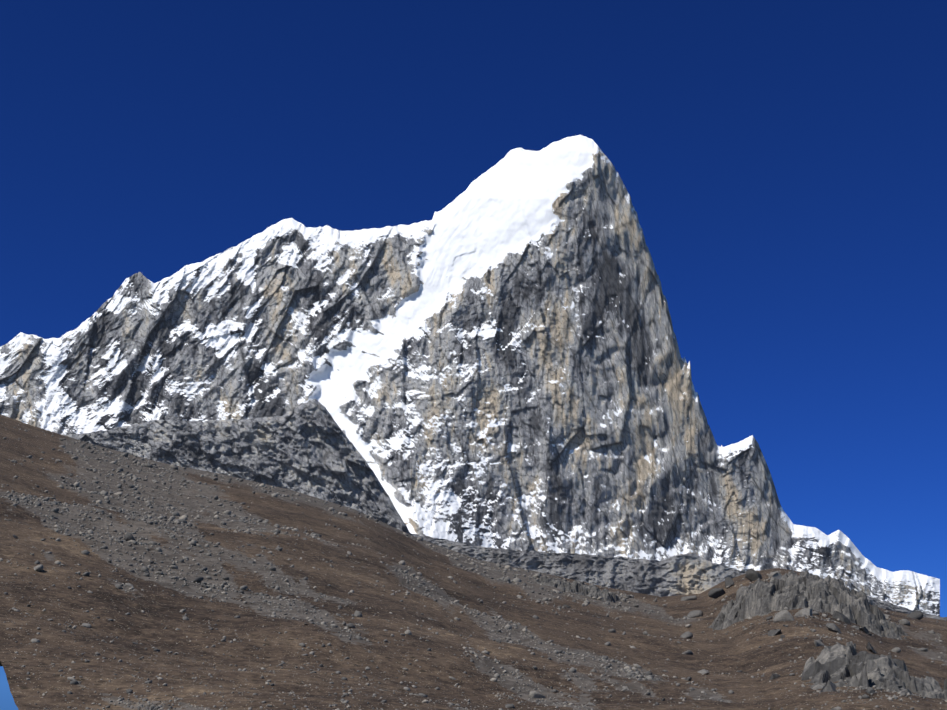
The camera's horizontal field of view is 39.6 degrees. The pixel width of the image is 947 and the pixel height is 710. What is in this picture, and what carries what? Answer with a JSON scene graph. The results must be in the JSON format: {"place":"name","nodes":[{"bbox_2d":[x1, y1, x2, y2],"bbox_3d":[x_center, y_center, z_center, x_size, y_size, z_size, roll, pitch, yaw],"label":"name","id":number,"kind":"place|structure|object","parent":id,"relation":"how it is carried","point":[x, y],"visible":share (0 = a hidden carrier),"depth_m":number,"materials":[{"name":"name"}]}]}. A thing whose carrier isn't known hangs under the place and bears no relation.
{"place":"outdoors","nodes":[
{"label":"outdoors","id":0,"kind":"place"},
{"bbox_2d":[0,135,939,615],"bbox_3d":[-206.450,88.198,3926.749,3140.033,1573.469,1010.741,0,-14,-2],"label":"mountain","id":1,"kind":"structure","parent":0,"point":[490,357],"depth_m":3876.98,"materials":[{"name":"grey stone"}]},
{"bbox_2d":[0,415,946,709],"bbox_3d":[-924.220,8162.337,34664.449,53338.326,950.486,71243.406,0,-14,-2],"label":"ground","id":2,"kind":"structure","parent":0,"point":[260,629],"depth_m":250.25,"materials":[{"name":"brown soil"}]},
{"bbox_2d":[67,399,414,536],"bbox_3d":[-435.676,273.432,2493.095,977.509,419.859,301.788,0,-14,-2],"label":"shoulder rock","id":3,"kind":"object","parent":2,"relation":"on","point":[309,448],"visible":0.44,"depth_m":2519.33,"materials":[{"name":"rock"}]},
{"bbox_2d":[13,479,923,709],"bbox_3d":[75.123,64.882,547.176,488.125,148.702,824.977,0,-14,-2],"label":"boulders","id":4,"kind":"object","parent":2,"relation":"on","point":[128,536],"visible":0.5,"depth_m":260.99,"materials":[{"name":"grey stone"}]},
{"bbox_2d":[0,419,946,709],"bbox_3d":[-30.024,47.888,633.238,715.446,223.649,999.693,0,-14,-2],"label":"scree stones","id":5,"kind":"object","parent":2,"relation":"on","point":[272,568],"visible":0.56,"depth_m":298.87,"materials":[{"name":"grey stone"}]},
{"bbox_2d":[534,576,619,602],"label":"outcrop rock","id":6,"kind":"object","parent":2,"relation":"on","point":[581,588],"visible":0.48,"depth_m":747.13,"materials":[{"name":"grey stone"}]},
{"bbox_2d":[681,569,909,693],"bbox_3d":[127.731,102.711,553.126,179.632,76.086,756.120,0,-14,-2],"label":"boulders","id":7,"kind":"object","parent":2,"relation":"on","point":[751,575],"visible":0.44,"depth_m":411.16,"materials":[{"name":"grey stone"}]},
{"bbox_2d":[707,570,910,639],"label":"rock outcrop","id":8,"kind":"object","parent":2,"relation":"on","point":[791,590],"visible":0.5,"depth_m":469.59,"materials":[{"name":"grey stone"}]},
{"bbox_2d":[801,641,946,699],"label":"outcrop rock","id":9,"kind":"object","parent":2,"relation":"on","point":[839,662],"visible":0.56,"depth_m":208.04,"materials":[{"name":"grey stone"}]},
{"bbox_2d":[0,0,946,709],"label":"sky","id":10,"kind":"structure","parent":0,"point":[781,164],"materials":[{"name":"blue"}]},
{"bbox_2d":[413,534,946,620],"bbox_3d":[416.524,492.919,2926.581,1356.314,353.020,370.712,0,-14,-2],"label":"rock band","id":11,"kind":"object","parent":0,"point":[688,574],"depth_m":2917.91,"materials":[{"name":"grey stone"}]}
]}

